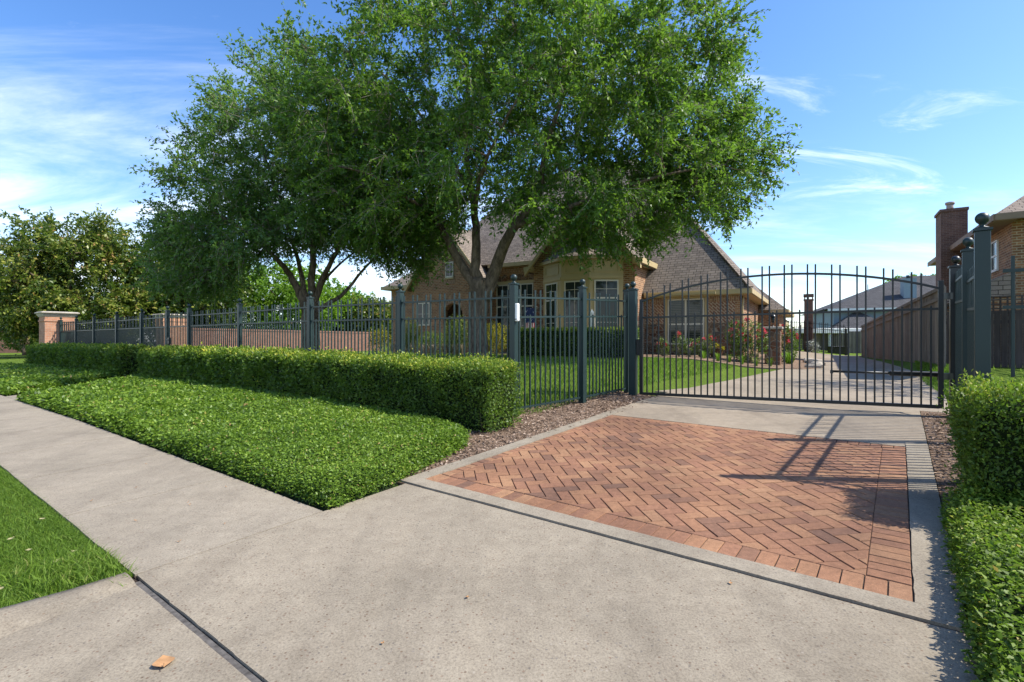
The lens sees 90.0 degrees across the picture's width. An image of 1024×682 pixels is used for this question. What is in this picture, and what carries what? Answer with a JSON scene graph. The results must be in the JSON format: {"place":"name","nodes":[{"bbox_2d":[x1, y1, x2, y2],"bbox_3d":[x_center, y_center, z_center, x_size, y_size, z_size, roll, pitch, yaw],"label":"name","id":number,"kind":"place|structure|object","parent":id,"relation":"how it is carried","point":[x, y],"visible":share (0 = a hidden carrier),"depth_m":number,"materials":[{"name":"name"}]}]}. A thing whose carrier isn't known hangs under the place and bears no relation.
{"place":"outdoors","nodes":[
{"label":"outdoors","id":0,"kind":"place"},
{"bbox_2d":[5,395,20,400],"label":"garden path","id":1,"kind":"structure","parent":0,"point":[13,397],"depth_m":10.98,"materials":[{"name":"concrete"}]},
{"bbox_2d":[0,465,138,607],"bbox_3d":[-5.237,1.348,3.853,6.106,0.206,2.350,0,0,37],"label":"grass","id":2,"kind":"structure","parent":0,"point":[56,521],"depth_m":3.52,"materials":[{"name":"green plant"}]},
{"bbox_2d":[0,586,250,681],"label":"street apron","id":3,"kind":"object","parent":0,"point":[133,634],"visible":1,"depth_m":2.26,"materials":[{"name":"concrete"}]},
{"bbox_2d":[152,655,174,666],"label":"fallen leaf","id":4,"kind":"object","parent":3,"relation":"on","point":[163,660],"visible":1,"depth_m":2.16,"materials":[{"name":"orange plant"}]},
{"bbox_2d":[0,395,322,575],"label":"sidewalk","id":5,"kind":"structure","parent":0,"point":[71,467],"depth_m":4.36,"materials":[{"name":"concrete"}]},
{"bbox_2d":[422,343,427,353],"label":"ornamental grass","id":6,"kind":"object","parent":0,"point":[423,348],"depth_m":22.05,"materials":[{"name":"green plant"}]},
{"bbox_2d":[441,344,448,353],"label":"ornamental grass","id":7,"kind":"object","parent":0,"point":[443,348],"depth_m":22.07,"materials":[{"name":"green plant"}]},
{"bbox_2d":[450,344,457,354],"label":"ornamental grass","id":8,"kind":"object","parent":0,"point":[455,348],"depth_m":21.76,"materials":[{"name":"green plant"}]},
{"bbox_2d":[0,343,1023,607],"bbox_3d":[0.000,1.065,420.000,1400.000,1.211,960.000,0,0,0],"label":"ground","id":9,"kind":"structure","parent":0,"point":[1000,373],"depth_m":12.20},
{"bbox_2d":[0,334,21,352],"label":"brick wall","id":10,"kind":"structure","parent":9,"relation":"on","point":[6,350],"depth_m":50.06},
{"bbox_2d":[0,334,37,351],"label":"evergreen shrub","id":11,"kind":"object","parent":9,"relation":"on","point":[10,344],"visible":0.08,"depth_m":43.35,"materials":[{"name":"green plant"}]},
{"bbox_2d":[1,264,79,355],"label":"magnolia tree","id":12,"kind":"object","parent":9,"relation":"on","point":[28,337],"depth_m":39.11,"materials":[{"name":"green plant"}]},
{"bbox_2d":[34,311,79,343],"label":"brick pillar","id":13,"kind":"structure","parent":9,"relation":"on","point":[48,321],"depth_m":23.16,"materials":[{"name":"brick"}]},
{"bbox_2d":[0,362,117,395],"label":"ground cover","id":14,"kind":"object","parent":9,"relation":"on","point":[17,378],"visible":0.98,"depth_m":13.97,"materials":[{"name":"green plant"}]},
{"bbox_2d":[0,572,136,637],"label":"kerb","id":15,"kind":"structure","parent":9,"relation":"on","point":[18,616],"depth_m":2.59,"materials":[{"name":"concrete"}]},
{"bbox_2d":[23,340,147,376],"bbox_3d":[-15.773,0.547,18.572,11.960,1.186,1.162,0,0,37],"label":"hedge","id":16,"kind":"object","parent":9,"relation":"on","point":[118,359],"visible":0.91,"depth_m":16.44,"materials":[{"name":"green plant"}]},
{"bbox_2d":[0,203,172,356],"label":"magnolia tree","id":17,"kind":"object","parent":9,"relation":"on","point":[31,283],"visible":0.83,"depth_m":31.53,"materials":[{"name":"green plant"}]},
{"bbox_2d":[152,313,184,345],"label":"brick pillar","id":18,"kind":"structure","parent":9,"relation":"on","point":[170,327],"depth_m":30.17,"materials":[{"name":"brick"}]},
{"bbox_2d":[167,312,186,346],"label":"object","id":19,"kind":"structure","parent":9,"relation":"on","point":[169,340],"depth_m":15.29,"materials":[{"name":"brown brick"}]},
{"bbox_2d":[114,232,259,328],"bbox_3d":[-22.756,-3.455,36.136,8.681,9.090,8.470,0,0,0],"label":"evergreen tree","id":20,"kind":"object","parent":9,"relation":"on","point":[174,308],"visible":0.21,"depth_m":35.16,"materials":[{"name":"green plant"}]},
{"bbox_2d":[132,578,259,679],"bbox_3d":[-1.870,1.443,0.197,3.781,0.336,8.062,0,0,37],"label":"apron bed","id":21,"kind":"object","parent":9,"relation":"on","point":[136,580],"depth_m":2.53,"materials":[{"name":"black"}]},
{"bbox_2d":[135,581,261,681],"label":"expansion strip","id":22,"kind":"object","parent":21,"relation":"on","point":[243,670],"visible":0.69,"depth_m":2.35,"materials":[{"name":"grey concrete"}]},
{"bbox_2d":[123,265,277,328],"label":"maple tree","id":23,"kind":"object","parent":9,"relation":"on","point":[247,295],"visible":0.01,"depth_m":42.54,"materials":[{"name":"green plant"}]},
{"bbox_2d":[15,374,471,510],"bbox_3d":[-5.720,1.072,8.930,13.065,0.481,2.991,0,0,37],"label":"ground cover","id":24,"kind":"object","parent":9,"relation":"on","point":[322,453],"visible":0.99,"depth_m":6.06,"materials":[{"name":"green plant"}]},
{"bbox_2d":[193,328,379,350],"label":"brick wall","id":25,"kind":"structure","parent":9,"relation":"on","point":[289,339],"depth_m":37.35,"materials":[{"name":"brown brick"}]},
{"bbox_2d":[59,274,519,412],"bbox_3d":[-10.226,0.044,15.500,25.829,2.247,0.124,0,0,37],"label":"iron fence","id":26,"kind":"object","parent":9,"relation":"on","point":[73,333],"visible":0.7,"depth_m":11.00,"materials":[{"name":"black metal"}]},
{"bbox_2d":[515,303,519,320],"bbox_3d":[0.077,-0.430,7.687,0.052,0.270,0.073,0,0,37],"label":"intercom","id":27,"kind":"object","parent":26,"relation":"attached to","point":[517,311],"visible":1,"depth_m":7.66,"materials":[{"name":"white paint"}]},
{"bbox_2d":[120,13,460,350],"bbox_3d":[-8.149,-5.415,19.874,12.522,12.969,11.538,0,0,-23],"label":"oak tree","id":28,"kind":"object","parent":9,"relation":"on","point":[247,195],"visible":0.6,"depth_m":17.79,"materials":[{"name":"green plant"}]},
{"bbox_2d":[233,258,355,330],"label":"maple tree","id":29,"kind":"object","parent":9,"relation":"on","point":[269,297],"visible":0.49,"depth_m":42.09,"materials":[{"name":"green plant"}]},
{"bbox_2d":[320,282,372,330],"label":"maple tree","id":30,"kind":"object","parent":9,"relation":"on","point":[356,295],"visible":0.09,"depth_m":48.44,"materials":[{"name":"green plant"}]},
{"bbox_2d":[339,293,390,349],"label":"maple tree","id":31,"kind":"object","parent":9,"relation":"on","point":[376,311],"visible":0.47,"depth_m":46.55,"materials":[{"name":"green plant"}]},
{"bbox_2d":[367,328,393,353],"bbox_3d":[-6.471,0.067,24.997,1.394,1.475,1.110,0,0,0],"label":"golden shrub","id":32,"kind":"object","parent":9,"relation":"on","point":[378,345],"visible":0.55,"depth_m":25.00,"materials":[{"name":"green plant"}]},
{"bbox_2d":[405,320,420,352],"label":"round shrub","id":33,"kind":"object","parent":9,"relation":"on","point":[410,335],"visible":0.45,"depth_m":23.47,"materials":[{"name":"green plant"}]},
{"bbox_2d":[442,314,468,354],"bbox_3d":[-2.364,-0.273,22.496,1.458,1.864,1.306,0,0,0],"label":"round shrub","id":34,"kind":"object","parent":9,"relation":"on","point":[456,335],"visible":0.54,"depth_m":22.26,"materials":[{"name":"green plant"}]},
{"bbox_2d":[487,320,506,353],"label":"golden shrub","id":35,"kind":"object","parent":9,"relation":"on","point":[494,337],"visible":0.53,"depth_m":22.32,"materials":[{"name":"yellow plant"}]},
{"bbox_2d":[393,391,652,483],"bbox_3d":[-3.740,1.143,11.587,13.761,0.307,6.407,0,0,45],"label":"mulch strip","id":36,"kind":"object","parent":9,"relation":"on","point":[516,437],"visible":0.09,"depth_m":7.10,"materials":[{"name":"gravel"}]},
{"bbox_2d":[136,342,524,432],"bbox_3d":[-4.972,0.595,10.394,12.599,1.187,1.097,0,0,37],"label":"hedge","id":37,"kind":"object","parent":36,"relation":"on","point":[475,393],"visible":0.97,"depth_m":7.90,"materials":[{"name":"green plant"}]},
{"bbox_2d":[518,279,629,410],"bbox_3d":[1.212,-0.006,8.862,0.184,2.230,3.146,0,0,44],"label":"iron fence","id":38,"kind":"object","parent":36,"relation":"on","point":[582,316],"visible":0.95,"depth_m":8.76,"materials":[{"name":"black metal"}]},
{"bbox_2d":[628,281,638,394],"bbox_3d":[2.297,-0.031,9.710,0.160,2.195,0.160,0,0,34],"label":"gate post","id":39,"kind":"object","parent":36,"relation":"on","point":[633,337],"visible":0.94,"depth_m":9.66,"materials":[{"name":"black metal"}]},
{"bbox_2d":[408,391,966,503],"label":"mulch chips","id":40,"kind":"object","parent":36,"relation":"on","point":[639,400],"visible":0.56,"depth_m":6.72,"materials":[{"name":"brown plant"}]},
{"bbox_2d":[247,0,802,358],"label":"oak tree","id":41,"kind":"object","parent":9,"relation":"on","point":[719,156],"visible":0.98,"depth_m":14.84,"materials":[{"name":"green plant"}]},
{"bbox_2d":[506,325,638,358],"bbox_3d":[2.259,0.034,19.534,5.269,1.336,1.251,0,0,24],"label":"hedge","id":42,"kind":"object","parent":9,"relation":"on","point":[543,341],"visible":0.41,"depth_m":19.21,"materials":[{"name":"green plant"}]},
{"bbox_2d":[381,158,794,355],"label":"brick house","id":43,"kind":"structure","parent":9,"relation":"on","point":[536,272],"depth_m":23.70,"materials":[{"name":"brown brick"}]},
{"bbox_2d":[418,302,429,325],"bbox_3d":[-5.122,-1.540,29.476,1.000,1.320,0.100,0,0,31],"label":"window","id":44,"kind":"structure","parent":43,"relation":"in","point":[421,306],"depth_m":29.45,"materials":[{"name":"grey glass"}]},
{"bbox_2d":[445,261,453,277],"bbox_3d":[-3.476,-3.965,28.481,0.550,0.870,0.100,0,0,31],"label":"window","id":45,"kind":"structure","parent":43,"relation":"in","point":[447,275],"depth_m":28.47,"materials":[{"name":"grey glass"}]},
{"bbox_2d":[496,283,533,344],"bbox_3d":[0.142,-1.415,27.459,2.300,3.270,0.100,0,0,31],"label":"window","id":46,"kind":"structure","parent":43,"relation":"in","point":[529,287],"depth_m":27.72,"materials":[{"name":"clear glass"}]},
{"bbox_2d":[526,306,536,328],"bbox_3d":[0.770,-0.423,20.835,0.523,2.050,0.082,0,0,14],"label":"flag","id":47,"kind":"object","parent":43,"relation":"in","point":[529,311],"visible":0.44,"depth_m":20.85,"materials":[{"name":"fabric"}]},
{"bbox_2d":[540,240,627,327],"bbox_3d":[2.980,-1.750,23.420,4.540,6.100,1.110,0,0,31],"label":"bay window","id":48,"kind":"structure","parent":43,"relation":"in","point":[607,280],"depth_m":22.99,"materials":[{"name":"beige paint"}]},
{"bbox_2d":[668,298,703,344],"bbox_3d":[7.749,-0.860,22.841,1.580,2.040,0.100,0,0,31],"label":"window","id":49,"kind":"structure","parent":43,"relation":"in","point":[676,304],"depth_m":22.80,"materials":[{"name":"white glass"}]},
{"bbox_2d":[590,310,593,326],"bbox_3d":[3.156,-0.334,20.200,0.150,1.872,0.150,0,0,0],"label":"garden post","id":50,"kind":"object","parent":9,"relation":"on","point":[591,312],"visible":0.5,"depth_m":20.15,"materials":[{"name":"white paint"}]},
{"bbox_2d":[488,352,822,369],"bbox_3d":[2.256,0.778,26.809,24.245,0.427,10.313,0,0,29],"label":"mulch bed","id":51,"kind":"object","parent":9,"relation":"on","point":[766,366],"visible":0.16,"depth_m":19.32,"materials":[{"name":"brown soil"}]},
{"bbox_2d":[419,331,448,353],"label":"dark shrub","id":52,"kind":"object","parent":51,"relation":"on","point":[432,340],"visible":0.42,"depth_m":25.94,"materials":[{"name":"green plant"}]},
{"bbox_2d":[655,336,668,355],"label":"rose bush","id":53,"kind":"object","parent":51,"relation":"on","point":[666,345],"visible":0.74,"depth_m":20.57,"materials":[{"name":"green plant"}]},
{"bbox_2d":[672,331,684,356],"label":"rose bush","id":54,"kind":"object","parent":51,"relation":"on","point":[679,349],"visible":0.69,"depth_m":20.11,"materials":[{"name":"green plant"}]},
{"bbox_2d":[683,338,696,356],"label":"rose bush","id":55,"kind":"object","parent":51,"relation":"on","point":[686,345],"visible":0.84,"depth_m":19.96,"materials":[{"name":"green plant"}]},
{"bbox_2d":[692,336,706,356],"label":"rose bush","id":56,"kind":"object","parent":51,"relation":"on","point":[698,346],"visible":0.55,"depth_m":19.96,"materials":[{"name":"green plant"}]},
{"bbox_2d":[704,334,715,356],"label":"rose bush","id":57,"kind":"object","parent":51,"relation":"on","point":[710,348],"visible":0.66,"depth_m":19.97,"materials":[{"name":"green plant"}]},
{"bbox_2d":[710,342,724,356],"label":"flowering shrub","id":58,"kind":"object","parent":51,"relation":"on","point":[718,349],"visible":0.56,"depth_m":20.18,"materials":[{"name":"plant"}]},
{"bbox_2d":[715,352,719,360],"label":"daylily clump","id":59,"kind":"object","parent":51,"relation":"on","point":[717,358],"visible":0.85,"depth_m":18.58,"materials":[{"name":"green plant"}]},
{"bbox_2d":[723,317,768,362],"bbox_3d":[8.932,-0.009,19.433,1.591,1.788,1.418,0,0,0],"label":"flowering shrub","id":60,"kind":"object","parent":51,"relation":"on","point":[744,340],"visible":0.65,"depth_m":19.33,"materials":[{"name":"green plant"}]},
{"bbox_2d":[782,351,800,363],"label":"daylily clump","id":61,"kind":"object","parent":51,"relation":"on","point":[787,358],"visible":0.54,"depth_m":20.34,"materials":[{"name":"green plant"}]},
{"bbox_2d":[781,324,802,359],"bbox_3d":[11.489,0.103,21.656,1.239,1.692,1.450,0,0,-32],"label":"flowering shrub","id":62,"kind":"object","parent":51,"relation":"on","point":[788,338],"visible":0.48,"depth_m":21.25,"materials":[{"name":"green plant"}]},
{"bbox_2d":[398,415,964,633],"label":"brick paving","id":63,"kind":"structure","parent":9,"relation":"on","point":[816,513],"depth_m":4.24,"materials":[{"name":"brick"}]},
{"bbox_2d":[400,411,965,632],"bbox_3d":[1.767,1.226,5.089,3.823,0.291,4.155,0,0,37],"label":"edging band","id":64,"kind":"object","parent":9,"relation":"on","point":[935,603],"visible":0.69,"depth_m":3.17,"materials":[{"name":"concrete"}]},
{"bbox_2d":[601,392,926,447],"bbox_3d":[3.754,1.113,7.747,3.851,0.228,2.916,0,0,37],"label":"driveway threshold","id":65,"kind":"object","parent":9,"relation":"on","point":[884,426],"visible":0.8,"depth_m":7.28,"materials":[{"name":"concrete"}]},
{"bbox_2d":[765,326,782,364],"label":"stone pier","id":66,"kind":"structure","parent":9,"relation":"on","point":[773,342],"depth_m":19.35,"materials":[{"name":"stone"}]},
{"bbox_2d":[770,312,775,326],"bbox_3d":[9.991,-0.845,19.600,0.222,0.601,0.222,0,0,22],"label":"lantern","id":67,"kind":"object","parent":66,"relation":"on","point":[772,319],"visible":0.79,"depth_m":19.56,"materials":[{"name":"black metal"}]},
{"bbox_2d":[786,294,813,351],"bbox_3d":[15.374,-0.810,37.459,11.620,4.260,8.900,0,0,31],"label":"chimney","id":68,"kind":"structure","parent":9,"relation":"on","point":[810,321],"depth_m":31.99,"materials":[{"name":"brown brick"}]},
{"bbox_2d":[806,339,819,352],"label":"silver shrub","id":69,"kind":"object","parent":9,"relation":"on","point":[811,347],"visible":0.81,"depth_m":31.47,"materials":[{"name":"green plant"}]},
{"bbox_2d":[804,364,821,367],"bbox_3d":[10.695,0.928,18.196,0.494,0.252,0.370,0,0,0],"label":"edging stone","id":70,"kind":"object","parent":9,"relation":"on","point":[813,366],"visible":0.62,"depth_m":18.07,"materials":[{"name":"grey stone"}]},
{"bbox_2d":[790,320,846,355],"bbox_3d":[18.254,-0.198,31.933,4.866,2.257,0.195,0,0,7],"label":"iron fence","id":71,"kind":"object","parent":9,"relation":"on","point":[827,329],"visible":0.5,"depth_m":31.74,"materials":[{"name":"paint"}]},
{"bbox_2d":[786,331,860,352],"bbox_3d":[23.455,0.158,37.516,10.536,1.725,0.076,0,0,17],"label":"board fence","id":72,"kind":"object","parent":9,"relation":"on","point":[852,341],"visible":0.02,"depth_m":37.21,"materials":[{"name":"wood"}]},
{"bbox_2d":[786,328,860,345],"bbox_3d":[23.800,0.095,38.850,6.400,2.050,3.300,0,0,0],"label":"patio cover","id":73,"kind":"object","parent":9,"relation":"on","point":[850,329],"visible":0.18,"depth_m":37.20,"materials":[{"name":"white paint"}]},
{"bbox_2d":[826,346,849,354],"bbox_3d":[21.400,0.660,33.600,1.080,0.620,0.780,0,0,6],"label":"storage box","id":74,"kind":"object","parent":9,"relation":"on","point":[838,349],"visible":0.27,"depth_m":33.27,"materials":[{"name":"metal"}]},
{"bbox_2d":[800,275,935,327],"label":"grey roof house","id":75,"kind":"structure","parent":9,"relation":"on","point":[901,294],"depth_m":53.60,"materials":[{"name":"grey"}]},
{"bbox_2d":[861,285,945,367],"bbox_3d":[15.935,-0.203,21.808,0.076,2.444,20.196,0,0,29],"label":"wooden fence","id":76,"kind":"object","parent":9,"relation":"on","point":[929,298],"visible":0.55,"depth_m":17.32,"materials":[{"name":"brown wood"}]},
{"bbox_2d":[914,360,948,395],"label":"grass","id":77,"kind":"structure","parent":9,"relation":"on","point":[934,369],"depth_m":12.62,"materials":[{"name":"green plant"}]},
{"bbox_2d":[920,411,964,513],"bbox_3d":[6.870,1.207,3.898,5.741,0.296,5.301,0,0,37],"label":"mulch strip","id":78,"kind":"object","parent":9,"relation":"on","point":[937,464],"visible":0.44,"depth_m":5.36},
{"bbox_2d":[948,256,961,416],"bbox_3d":[6.257,-0.041,7.219,0.160,2.315,0.160,0,0,34],"label":"gate post","id":79,"kind":"object","parent":78,"relation":"on","point":[955,267],"visible":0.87,"depth_m":7.19,"materials":[{"name":"metal"}]},
{"bbox_2d":[636,264,952,408],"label":"driveway gate","id":80,"kind":"structure","parent":79,"relation":"attached to","point":[942,375],"depth_m":8.21,"materials":[{"name":"metal"}]},
{"bbox_2d":[830,370,947,390],"bbox_3d":[5.740,0.619,7.560,1.778,0.353,0.389,0,0,16],"label":"gate opener","id":81,"kind":"object","parent":79,"relation":"attached to","point":[916,373],"visible":0.6,"depth_m":7.63,"materials":[{"name":"metal"}]},
{"bbox_2d":[955,212,992,428],"bbox_3d":[5.080,0.053,5.707,0.124,2.395,3.733,0,0,39],"label":"iron fence","id":82,"kind":"object","parent":78,"relation":"on","point":[973,312],"visible":0.69,"depth_m":4.32,"materials":[{"name":"black metal"}]},
{"bbox_2d":[936,366,1023,508],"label":"hedge","id":83,"kind":"object","parent":78,"relation":"on","point":[988,446],"visible":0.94,"depth_m":3.51,"materials":[{"name":"green plant"}]},
{"bbox_2d":[1002,256,1023,384],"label":"iron fence","id":84,"kind":"object","parent":78,"relation":"on","point":[1013,306],"visible":0.6,"depth_m":4.18,"materials":[{"name":"black metal"}]},
{"bbox_2d":[927,196,1023,362],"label":"neighbour house","id":85,"kind":"structure","parent":9,"relation":"on","point":[1007,232],"depth_m":18.09,"materials":[{"name":"beige brick"}]},
{"bbox_2d":[991,239,998,272],"bbox_3d":[17.567,-3.070,18.636,0.100,1.120,0.800,0,0,31],"label":"window","id":86,"kind":"structure","parent":85,"relation":"in","point":[995,244],"depth_m":18.52,"materials":[{"name":"white glass"}]},
{"bbox_2d":[937,478,1023,681],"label":"ground cover","id":87,"kind":"object","parent":9,"relation":"on","point":[985,542],"visible":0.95,"depth_m":2.43,"materials":[{"name":"green plant"}]},
{"bbox_2d":[946,295,1023,367],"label":"trellis fence","id":88,"kind":"object","parent":9,"relation":"on","point":[1000,337],"visible":0.27,"depth_m":13.80,"materials":[{"name":"brown wood"}]},
{"bbox_2d":[0,0,1023,327],"label":"sky","id":89,"kind":"structure","parent":0,"point":[905,109],"materials":[{"name":"blue"}]},
{"bbox_2d":[137,483,979,681],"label":"driveway apron","id":90,"kind":"object","parent":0,"point":[343,592],"visible":0.95,"depth_m":2.50,"materials":[{"name":"concrete"}]},
{"bbox_2d":[410,352,737,414],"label":"grass","id":91,"kind":"structure","parent":0,"point":[679,369],"depth_m":13.19,"materials":[{"name":"green plant"}]},
{"bbox_2d":[655,351,948,412],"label":"driveway","id":92,"kind":"structure","parent":0,"point":[861,384],"depth_m":11.44,"materials":[{"name":"concrete"}]}
]}

